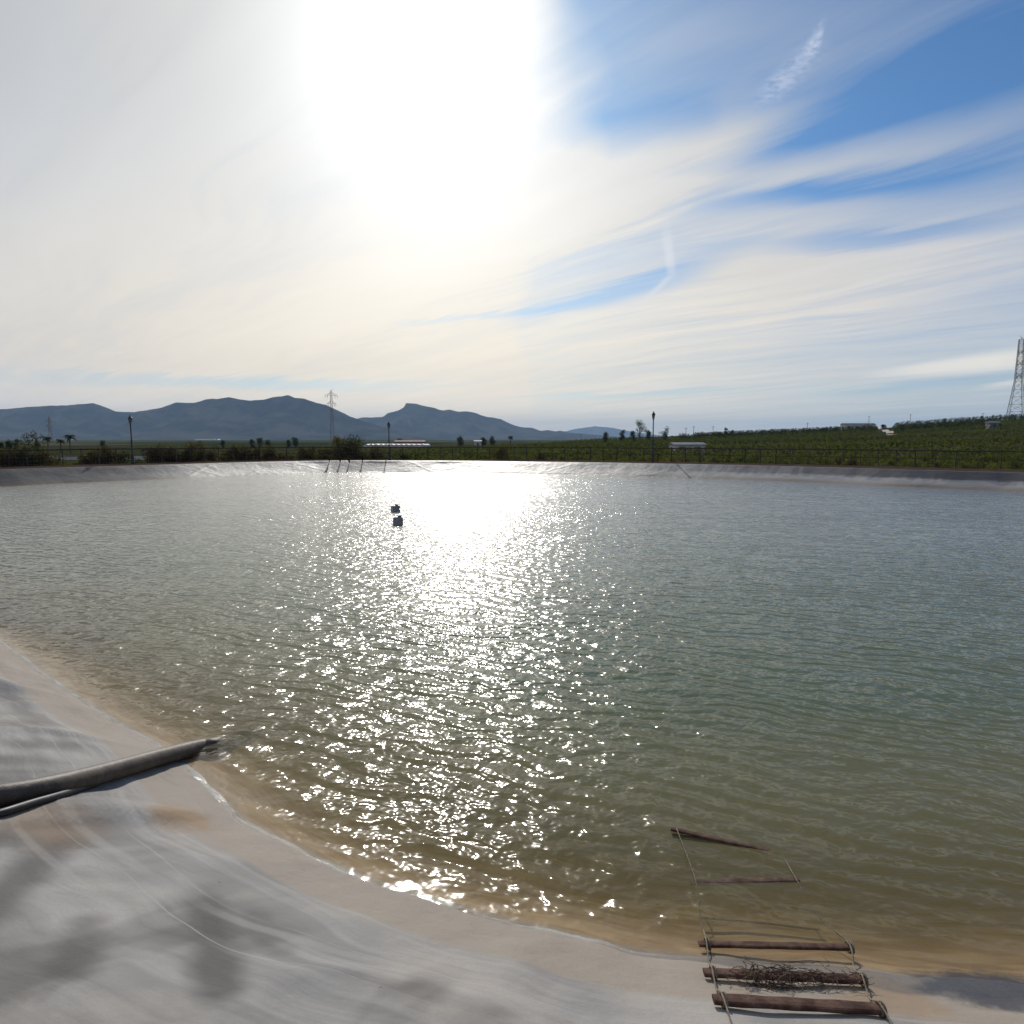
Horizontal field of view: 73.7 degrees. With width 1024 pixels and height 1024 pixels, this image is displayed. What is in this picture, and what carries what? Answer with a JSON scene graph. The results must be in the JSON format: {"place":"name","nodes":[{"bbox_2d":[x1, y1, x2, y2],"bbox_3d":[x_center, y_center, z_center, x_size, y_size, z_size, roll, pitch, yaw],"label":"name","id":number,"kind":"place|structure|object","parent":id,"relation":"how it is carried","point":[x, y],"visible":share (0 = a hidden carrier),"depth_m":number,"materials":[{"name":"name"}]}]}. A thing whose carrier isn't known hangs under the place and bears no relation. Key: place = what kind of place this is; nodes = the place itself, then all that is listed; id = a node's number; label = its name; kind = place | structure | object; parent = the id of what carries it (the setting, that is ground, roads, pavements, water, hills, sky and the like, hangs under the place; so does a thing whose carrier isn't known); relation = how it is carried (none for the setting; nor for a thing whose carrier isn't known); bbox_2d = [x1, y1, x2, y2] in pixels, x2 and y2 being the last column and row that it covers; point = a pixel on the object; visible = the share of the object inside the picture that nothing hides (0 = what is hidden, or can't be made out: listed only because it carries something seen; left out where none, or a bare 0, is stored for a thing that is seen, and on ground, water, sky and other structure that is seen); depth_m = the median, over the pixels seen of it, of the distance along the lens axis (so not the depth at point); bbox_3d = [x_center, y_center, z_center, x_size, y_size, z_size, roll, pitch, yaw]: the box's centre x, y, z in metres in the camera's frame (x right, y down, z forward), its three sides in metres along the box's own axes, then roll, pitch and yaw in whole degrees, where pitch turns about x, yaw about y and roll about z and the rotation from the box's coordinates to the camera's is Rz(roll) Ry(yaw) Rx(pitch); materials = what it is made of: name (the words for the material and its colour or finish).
{"place":"outdoors","nodes":[
{"label":"outdoors","id":0,"kind":"place"},
{"bbox_2d":[0,395,457,439],"bbox_3d":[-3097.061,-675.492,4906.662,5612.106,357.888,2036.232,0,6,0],"label":"mountain ridge","id":1,"kind":"structure","parent":0,"point":[287,417],"depth_m":4762.68,"materials":[{"name":"stone"}]},
{"bbox_2d":[358,403,618,439],"bbox_3d":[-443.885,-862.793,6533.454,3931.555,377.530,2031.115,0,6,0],"label":"mountain ridge","id":2,"kind":"structure","parent":0,"point":[425,420],"depth_m":6356.88,"materials":[{"name":"stone"}]},
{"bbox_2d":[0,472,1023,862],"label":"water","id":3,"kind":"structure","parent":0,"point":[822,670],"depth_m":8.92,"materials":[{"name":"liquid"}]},
{"bbox_2d":[391,504,399,511],"bbox_3d":[-4.050,-0.117,23.724,0.270,0.320,0.240,-3,7,-28],"label":"float","id":4,"kind":"object","parent":3,"relation":"on","point":[395,507],"visible":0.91,"depth_m":23.64,"materials":[{"name":"plastic"}]},
{"bbox_2d":[393,515,402,524],"bbox_3d":[-3.365,0.257,20.154,0.292,0.346,0.259,-1,6,-9],"label":"float","id":5,"kind":"object","parent":3,"relation":"on","point":[397,519],"visible":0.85,"depth_m":20.03,"materials":[{"name":"plastic"}]},
{"bbox_2d":[0,420,1023,609],"bbox_3d":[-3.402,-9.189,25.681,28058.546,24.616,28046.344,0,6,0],"label":"ground","id":6,"kind":"structure","parent":0,"point":[84,444],"depth_m":232.25,"materials":[{"name":"green plant"}]},
{"bbox_2d":[5,439,12,449],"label":"tree","id":7,"kind":"object","parent":6,"relation":"on","point":[8,443],"visible":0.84,"depth_m":180.89,"materials":[{"name":"green plant"}]},
{"bbox_2d":[0,447,19,465],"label":"bush","id":8,"kind":"object","parent":6,"relation":"on","point":[9,453],"visible":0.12,"depth_m":44.00,"materials":[{"name":"green plant"}]},
{"bbox_2d":[11,439,19,454],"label":"tree","id":9,"kind":"object","parent":6,"relation":"on","point":[15,444],"visible":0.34,"depth_m":182.93,"materials":[{"name":"green plant"}]},
{"bbox_2d":[7,430,45,465],"bbox_3d":[-31.983,-3.786,44.536,2.975,3.088,2.364,3,7,23],"label":"bush","id":10,"kind":"object","parent":6,"relation":"on","point":[32,445],"visible":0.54,"depth_m":44.34,"materials":[{"name":"green plant"}]},
{"bbox_2d":[31,447,52,465],"bbox_3d":[-31.795,-3.174,46.137,1.640,2.456,1.664,-2,6,-19],"label":"bush","id":11,"kind":"object","parent":6,"relation":"on","point":[45,452],"visible":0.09,"depth_m":45.97,"materials":[{"name":"green plant"}]},
{"bbox_2d":[42,437,53,452],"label":"palm tree","id":12,"kind":"object","parent":6,"relation":"on","point":[47,439],"visible":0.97,"depth_m":208.75,"materials":[{"name":"green plant"}]},
{"bbox_2d":[44,417,54,442],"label":"electricity pylon","id":13,"kind":"object","parent":6,"relation":"on","point":[49,422],"visible":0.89,"depth_m":614.98,"materials":[{"name":"metal"}]},
{"bbox_2d":[56,439,63,452],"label":"palm tree","id":14,"kind":"object","parent":6,"relation":"on","point":[60,440],"visible":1,"depth_m":210.82,"materials":[{"name":"green plant"}]},
{"bbox_2d":[49,456,78,459],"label":"wall","id":15,"kind":"structure","parent":6,"relation":"on","point":[69,458],"depth_m":145.46,"materials":[{"name":"grey concrete"}]},
{"bbox_2d":[65,435,75,452],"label":"palm tree","id":16,"kind":"object","parent":6,"relation":"on","point":[69,437],"visible":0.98,"depth_m":206.71,"materials":[{"name":"green plant"}]},
{"bbox_2d":[99,440,106,447],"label":"tree","id":17,"kind":"object","parent":6,"relation":"on","point":[102,443],"visible":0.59,"depth_m":238.46,"materials":[{"name":"green plant"}]},
{"bbox_2d":[128,415,134,463],"bbox_3d":[-26.428,-4.996,47.401,0.300,3.500,0.300,-3,7,-23],"label":"street lamp","id":18,"kind":"object","parent":6,"relation":"on","point":[130,422],"visible":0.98,"depth_m":47.38,"materials":[{"name":"black metal"}]},
{"bbox_2d":[180,446,203,461],"bbox_3d":[-25.331,-4.132,54.114,2.049,2.434,1.686,-2,7,-20],"label":"bush","id":19,"kind":"object","parent":6,"relation":"on","point":[194,453],"visible":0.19,"depth_m":54.00,"materials":[{"name":"green plant"}]},
{"bbox_2d":[0,441,410,466],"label":"scrub","id":20,"kind":"object","parent":6,"relation":"on","point":[304,452],"visible":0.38,"depth_m":52.81,"materials":[{"name":"green plant"}]},
{"bbox_2d":[256,438,262,446],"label":"tree","id":21,"kind":"object","parent":6,"relation":"on","point":[260,442],"visible":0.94,"depth_m":329.96,"materials":[{"name":"green plant"}]},
{"bbox_2d":[261,444,277,459],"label":"bush","id":22,"kind":"object","parent":6,"relation":"on","point":[269,452],"visible":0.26,"depth_m":57.70,"materials":[{"name":"green plant"}]},
{"bbox_2d":[291,437,298,446],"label":"tree","id":23,"kind":"object","parent":6,"relation":"on","point":[294,441],"visible":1,"depth_m":319.87,"materials":[{"name":"green plant"}]},
{"bbox_2d":[326,390,337,445],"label":"electricity pylon","id":24,"kind":"object","parent":6,"relation":"on","point":[331,413],"visible":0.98,"depth_m":415.29,"materials":[{"name":"metal"}]},
{"bbox_2d":[330,435,346,458],"bbox_3d":[-15.137,-5.299,59.854,1.848,2.917,1.873,0,6,0],"label":"bush","id":25,"kind":"object","parent":6,"relation":"on","point":[338,440],"visible":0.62,"depth_m":59.61,"materials":[{"name":"green plant"}]},
{"bbox_2d":[342,434,365,458],"bbox_3d":[-13.983,-5.349,60.102,2.271,3.045,1.874,0,6,0],"label":"bush","id":26,"kind":"object","parent":6,"relation":"on","point":[352,441],"visible":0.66,"depth_m":59.82,"materials":[{"name":"green plant"}]},
{"bbox_2d":[366,444,387,458],"bbox_3d":[-12.156,-4.882,60.571,1.756,2.316,1.978,5,8,40],"label":"bush","id":27,"kind":"object","parent":6,"relation":"on","point":[375,449],"visible":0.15,"depth_m":60.53,"materials":[{"name":"green plant"}]},
{"bbox_2d":[387,421,390,459],"bbox_3d":[-10.373,-5.989,57.567,0.300,3.300,0.300,-3,7,-23],"label":"street lamp","id":28,"kind":"object","parent":6,"relation":"on","point":[388,426],"visible":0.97,"depth_m":57.56,"materials":[{"name":"black metal"}]},
{"bbox_2d":[363,444,429,446],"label":"greenhouse","id":29,"kind":"object","parent":6,"relation":"on","point":[400,445],"visible":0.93,"depth_m":362.43,"materials":[{"name":"white plastic"}]},
{"bbox_2d":[394,440,425,443],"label":"building","id":30,"kind":"structure","parent":6,"relation":"on","point":[410,441],"depth_m":389.73,"materials":[{"name":"tile"}]},
{"bbox_2d":[457,435,464,445],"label":"tree","id":31,"kind":"object","parent":6,"relation":"on","point":[460,440],"visible":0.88,"depth_m":297.98,"materials":[{"name":"green plant"}]},
{"bbox_2d":[461,449,474,458],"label":"citrus tree","id":32,"kind":"object","parent":6,"relation":"on","point":[465,454],"visible":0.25,"depth_m":98.64,"materials":[{"name":"green plant"}]},
{"bbox_2d":[474,440,481,448],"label":"hut","id":33,"kind":"object","parent":6,"relation":"on","point":[477,442],"visible":0.59,"depth_m":295.02,"materials":[{"name":"white"}]},
{"bbox_2d":[471,450,493,458],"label":"citrus tree","id":34,"kind":"object","parent":6,"relation":"on","point":[482,455],"visible":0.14,"depth_m":72.58,"materials":[{"name":"green plant"}]},
{"bbox_2d":[480,437,486,445],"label":"tree","id":35,"kind":"object","parent":6,"relation":"on","point":[483,441],"visible":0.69,"depth_m":298.13,"materials":[{"name":"green plant"}]},
{"bbox_2d":[489,436,495,444],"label":"tree","id":36,"kind":"object","parent":6,"relation":"on","point":[492,441],"visible":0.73,"depth_m":299.60,"materials":[{"name":"green plant"}]},
{"bbox_2d":[490,444,511,459],"bbox_3d":[-0.881,-4.767,59.255,1.994,2.342,1.810,-5,8,-41],"label":"bush","id":37,"kind":"object","parent":6,"relation":"on","point":[497,455],"visible":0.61,"depth_m":59.14,"materials":[{"name":"green plant"}]},
{"bbox_2d":[0,461,1023,1023],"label":"pond liner","id":38,"kind":"object","parent":6,"relation":"on","point":[276,871],"visible":0.5,"depth_m":3.76,"materials":[{"name":"grey plastic"}]},
{"bbox_2d":[0,785,98,817],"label":"hose","id":39,"kind":"object","parent":38,"relation":"on","point":[15,808],"visible":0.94,"depth_m":3.71,"materials":[{"name":"black plastic"}]},
{"bbox_2d":[0,723,261,807],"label":"pipe","id":40,"kind":"object","parent":38,"relation":"on","point":[14,792],"visible":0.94,"depth_m":4.48,"materials":[{"name":"plastic"}]},
{"bbox_2d":[671,827,892,1023],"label":"rope ladder","id":41,"kind":"object","parent":38,"relation":"on","point":[723,999],"visible":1,"depth_m":3.04,"materials":[{"name":"brown wood"}]},
{"bbox_2d":[724,955,874,993],"bbox_3d":[1.268,2.061,3.034,0.667,0.100,0.204,0,6,0],"label":"dry weed","id":42,"kind":"object","parent":41,"relation":"on","point":[782,984],"visible":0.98,"depth_m":3.02,"materials":[{"name":"brown plant"}]},
{"bbox_2d":[0,446,1023,469],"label":"fence","id":43,"kind":"object","parent":6,"relation":"on","point":[526,450],"visible":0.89,"depth_m":49.23,"materials":[{"name":"grey metal"}]},
{"bbox_2d":[505,454,518,459],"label":"citrus tree","id":44,"kind":"object","parent":6,"relation":"on","point":[516,458],"visible":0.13,"depth_m":83.90,"materials":[{"name":"green plant"}]},
{"bbox_2d":[521,454,537,459],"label":"citrus tree","id":45,"kind":"object","parent":6,"relation":"on","point":[534,457],"visible":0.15,"depth_m":73.48,"materials":[{"name":"green plant"}]},
{"bbox_2d":[535,454,547,459],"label":"bush","id":46,"kind":"object","parent":6,"relation":"on","point":[542,457],"visible":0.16,"depth_m":59.55,"materials":[{"name":"green plant"}]},
{"bbox_2d":[542,450,554,459],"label":"citrus tree","id":47,"kind":"object","parent":6,"relation":"on","point":[548,455],"visible":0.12,"depth_m":78.86,"materials":[{"name":"green plant"}]},
{"bbox_2d":[568,454,584,459],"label":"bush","id":48,"kind":"object","parent":6,"relation":"on","point":[576,457],"visible":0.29,"depth_m":84.56,"materials":[{"name":"green plant"}]},
{"bbox_2d":[592,456,610,460],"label":"citrus tree","id":49,"kind":"object","parent":6,"relation":"on","point":[597,459],"visible":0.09,"depth_m":69.25,"materials":[{"name":"green plant"}]},
{"bbox_2d":[602,431,608,442],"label":"tree","id":50,"kind":"object","parent":6,"relation":"on","point":[605,438],"visible":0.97,"depth_m":327.96,"materials":[{"name":"green plant"}]},
{"bbox_2d":[601,453,612,458],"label":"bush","id":51,"kind":"object","parent":6,"relation":"on","point":[608,456],"visible":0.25,"depth_m":90.31,"materials":[{"name":"green plant"}]},
{"bbox_2d":[619,429,625,441],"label":"tree","id":52,"kind":"object","parent":6,"relation":"on","point":[622,433],"visible":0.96,"depth_m":327.30,"materials":[{"name":"green plant"}]},
{"bbox_2d":[617,455,632,460],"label":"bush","id":53,"kind":"object","parent":6,"relation":"on","point":[625,459],"visible":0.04,"depth_m":64.57,"materials":[{"name":"green plant"}]},
{"bbox_2d":[629,431,635,441],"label":"tree","id":54,"kind":"object","parent":6,"relation":"on","point":[632,435],"visible":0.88,"depth_m":329.80,"materials":[{"name":"green plant"}]},
{"bbox_2d":[635,420,645,438],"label":"tree","id":55,"kind":"object","parent":6,"relation":"on","point":[639,430],"visible":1,"depth_m":327.61,"materials":[{"name":"green plant"}]},
{"bbox_2d":[632,456,649,460],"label":"citrus tree","id":56,"kind":"object","parent":6,"relation":"on","point":[641,459],"visible":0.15,"depth_m":74.71,"materials":[{"name":"green plant"}]},
{"bbox_2d":[645,428,651,439],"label":"tree","id":57,"kind":"object","parent":6,"relation":"on","point":[648,434],"visible":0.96,"depth_m":331.36,"materials":[{"name":"green plant"}]},
{"bbox_2d":[651,411,654,461],"bbox_3d":[10.642,-5.647,51.510,0.300,3.900,0.300,-3,7,-23],"label":"street lamp","id":58,"kind":"object","parent":6,"relation":"on","point":[652,455],"visible":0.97,"depth_m":51.51,"materials":[{"name":"black metal"}]},
{"bbox_2d":[658,426,669,440],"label":"tree","id":59,"kind":"object","parent":6,"relation":"on","point":[665,433],"visible":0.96,"depth_m":327.63,"materials":[{"name":"green plant"}]},
{"bbox_2d":[661,453,680,459],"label":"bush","id":60,"kind":"object","parent":6,"relation":"on","point":[673,456],"visible":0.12,"depth_m":85.34,"materials":[{"name":"green plant"}]},
{"bbox_2d":[320,417,1023,462],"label":"orchard","id":61,"kind":"object","parent":6,"relation":"on","point":[930,444],"visible":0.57,"depth_m":181.18,"materials":[{"name":"green plant"}]},
{"bbox_2d":[674,453,695,461],"bbox_3d":[16.480,-4.077,64.828,2.146,3.227,2.494,3,7,25],"label":"citrus tree","id":62,"kind":"object","parent":6,"relation":"on","point":[682,457],"visible":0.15,"depth_m":64.53,"materials":[{"name":"green plant"}]},
{"bbox_2d":[669,442,704,452],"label":"shed","id":63,"kind":"structure","parent":6,"relation":"on","point":[687,444],"depth_m":165.53,"materials":[{"name":"white metal"}]},
{"bbox_2d":[704,454,724,462],"bbox_3d":[19.393,-4.020,64.835,2.382,3.101,2.192,3,7,24],"label":"citrus tree","id":64,"kind":"object","parent":6,"relation":"on","point":[719,460],"visible":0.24,"depth_m":64.50,"materials":[{"name":"green plant"}]},
{"bbox_2d":[731,453,754,462],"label":"citrus tree","id":65,"kind":"object","parent":6,"relation":"on","point":[742,460],"visible":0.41,"depth_m":70.37,"materials":[{"name":"green plant"}]},
{"bbox_2d":[749,450,766,462],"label":"citrus tree","id":66,"kind":"object","parent":6,"relation":"on","point":[754,456],"visible":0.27,"depth_m":76.04,"materials":[{"name":"green plant"}]},
{"bbox_2d":[753,455,779,463],"bbox_3d":[22.446,-3.547,60.643,2.490,3.042,2.773,-2,7,-22],"label":"citrus tree","id":67,"kind":"object","parent":6,"relation":"on","point":[768,462],"visible":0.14,"depth_m":59.90,"materials":[{"name":"green plant"}]},
{"bbox_2d":[761,453,783,463],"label":"citrus tree","id":68,"kind":"object","parent":6,"relation":"on","point":[778,460],"visible":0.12,"depth_m":65.05,"materials":[{"name":"green plant"}]},
{"bbox_2d":[678,424,877,440],"bbox_3d":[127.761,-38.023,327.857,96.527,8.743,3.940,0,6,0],"label":"hedge","id":69,"kind":"object","parent":6,"relation":"on","point":[807,430],"visible":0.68,"depth_m":327.57,"materials":[{"name":"green plant"}]},
{"bbox_2d":[782,458,799,463],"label":"citrus tree","id":70,"kind":"object","parent":6,"relation":"on","point":[786,462],"visible":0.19,"depth_m":70.58,"materials":[{"name":"green plant"}]},
{"bbox_2d":[800,457,822,464],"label":"citrus tree","id":71,"kind":"object","parent":6,"relation":"on","point":[806,461],"visible":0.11,"depth_m":71.54,"materials":[{"name":"green plant"}]},
{"bbox_2d":[809,454,834,464],"bbox_3d":[27.551,-3.608,60.406,2.327,3.235,2.267,4,7,35],"label":"citrus tree","id":72,"kind":"object","parent":6,"relation":"on","point":[820,461],"visible":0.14,"depth_m":60.23,"materials":[{"name":"green plant"}]},
{"bbox_2d":[826,452,847,464],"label":"citrus tree","id":73,"kind":"object","parent":6,"relation":"on","point":[838,459],"visible":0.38,"depth_m":71.77,"materials":[{"name":"green plant"}]},
{"bbox_2d":[843,458,858,464],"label":"bush","id":74,"kind":"object","parent":6,"relation":"on","point":[853,461],"visible":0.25,"depth_m":46.14,"materials":[{"name":"green plant"}]},
{"bbox_2d":[845,458,867,465],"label":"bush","id":75,"kind":"object","parent":6,"relation":"on","point":[862,463],"visible":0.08,"depth_m":60.10,"materials":[{"name":"green plant"}]},
{"bbox_2d":[840,423,874,429],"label":"shed","id":76,"kind":"structure","parent":6,"relation":"on","point":[854,424],"depth_m":398.72,"materials":[{"name":"white metal"}]},
{"bbox_2d":[857,454,874,465],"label":"citrus tree","id":77,"kind":"object","parent":6,"relation":"on","point":[869,462],"visible":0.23,"depth_m":71.49,"materials":[{"name":"green plant"}]},
{"bbox_2d":[871,455,892,465],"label":"citrus tree","id":78,"kind":"object","parent":6,"relation":"on","point":[881,460],"visible":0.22,"depth_m":66.75,"materials":[{"name":"green plant"}]},
{"bbox_2d":[874,459,889,465],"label":"citrus tree","id":79,"kind":"object","parent":6,"relation":"on","point":[883,463],"visible":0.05,"depth_m":61.91,"materials":[{"name":"green plant"}]},
{"bbox_2d":[886,456,904,465],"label":"citrus tree","id":80,"kind":"object","parent":6,"relation":"on","point":[898,458],"visible":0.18,"depth_m":71.75,"materials":[{"name":"green plant"}]},
{"bbox_2d":[894,460,919,466],"bbox_3d":[35.505,-3.484,61.837,2.102,2.630,2.469,-5,8,-39],"label":"citrus tree","id":81,"kind":"object","parent":6,"relation":"on","point":[907,465],"visible":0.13,"depth_m":61.86,"materials":[{"name":"green plant"}]},
{"bbox_2d":[897,458,918,465],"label":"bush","id":82,"kind":"object","parent":6,"relation":"on","point":[905,461],"visible":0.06,"depth_m":67.14,"materials":[{"name":"green plant"}]},
{"bbox_2d":[904,459,926,466],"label":"citrus tree","id":83,"kind":"object","parent":6,"relation":"on","point":[920,461],"visible":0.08,"depth_m":72.05,"materials":[{"name":"green plant"}]},
{"bbox_2d":[916,452,936,464],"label":"citrus tree","id":84,"kind":"object","parent":6,"relation":"on","point":[922,456],"visible":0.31,"depth_m":77.88,"materials":[{"name":"green plant"}]},
{"bbox_2d":[923,459,945,467],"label":"citrus tree","id":85,"kind":"object","parent":6,"relation":"on","point":[936,464],"visible":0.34,"depth_m":66.68,"materials":[{"name":"green plant"}]},
{"bbox_2d":[920,461,953,467],"bbox_3d":[38.600,-3.451,61.945,2.145,2.553,2.386,0,6,-3],"label":"citrus tree","id":86,"kind":"object","parent":6,"relation":"on","point":[944,465],"visible":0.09,"depth_m":61.44,"materials":[{"name":"green plant"}]},
{"bbox_2d":[892,419,996,432],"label":"hedge","id":87,"kind":"object","parent":6,"relation":"on","point":[924,426],"visible":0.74,"depth_m":297.51,"materials":[{"name":"green plant"}]},
{"bbox_2d":[940,457,954,467],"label":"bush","id":88,"kind":"object","parent":6,"relation":"on","point":[947,463],"visible":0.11,"depth_m":72.08,"materials":[{"name":"green plant"}]},
{"bbox_2d":[894,414,1023,426],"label":"hedge","id":89,"kind":"object","parent":6,"relation":"on","point":[963,418],"visible":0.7,"depth_m":420.12,"materials":[{"name":"green plant"}]},
{"bbox_2d":[958,460,982,468],"bbox_3d":[41.693,-3.487,61.982,2.416,2.611,2.415,-3,7,-23],"label":"citrus tree","id":90,"kind":"object","parent":6,"relation":"on","point":[971,466],"visible":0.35,"depth_m":61.51,"materials":[{"name":"green plant"}]},
{"bbox_2d":[974,460,998,468],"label":"citrus tree","id":91,"kind":"object","parent":6,"relation":"on","point":[984,466],"visible":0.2,"depth_m":67.50,"materials":[{"name":"green plant"}]},
{"bbox_2d":[984,421,1001,428],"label":"hut","id":92,"kind":"object","parent":6,"relation":"on","point":[989,423],"visible":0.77,"depth_m":251.70,"materials":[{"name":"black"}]},
{"bbox_2d":[982,460,1007,468],"bbox_3d":[43.954,-3.485,62.096,2.784,2.592,2.169,-4,7,-34],"label":"citrus tree","id":93,"kind":"object","parent":6,"relation":"on","point":[992,467],"visible":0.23,"depth_m":61.62,"materials":[{"name":"green plant"}]},
{"bbox_2d":[999,458,1023,468],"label":"citrus tree","id":94,"kind":"object","parent":6,"relation":"on","point":[1011,465],"visible":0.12,"depth_m":73.92,"materials":[{"name":"green plant"}]},
{"bbox_2d":[1005,458,1021,468],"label":"citrus tree","id":95,"kind":"object","parent":6,"relation":"on","point":[1012,463],"visible":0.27,"depth_m":67.97,"materials":[{"name":"green plant"}]},
{"bbox_2d":[1006,338,1023,416],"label":"electricity pylon","id":96,"kind":"object","parent":6,"relation":"on","point":[1020,375],"visible":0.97,"depth_m":424.94,"materials":[{"name":"metal"}]},
{"bbox_2d":[0,0,1023,436],"label":"sky","id":97,"kind":"structure","parent":0,"point":[704,216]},
{"bbox_2d":[565,426,668,437],"bbox_3d":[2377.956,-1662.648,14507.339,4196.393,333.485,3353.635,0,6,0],"label":"mountain ridge","id":98,"kind":"structure","parent":0,"point":[598,430],"depth_m":14504.17,"materials":[{"name":"stone"}]},
{"bbox_2d":[879,428,893,434],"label":"dirt track","id":99,"kind":"structure","parent":0,"point":[887,431],"depth_m":304.28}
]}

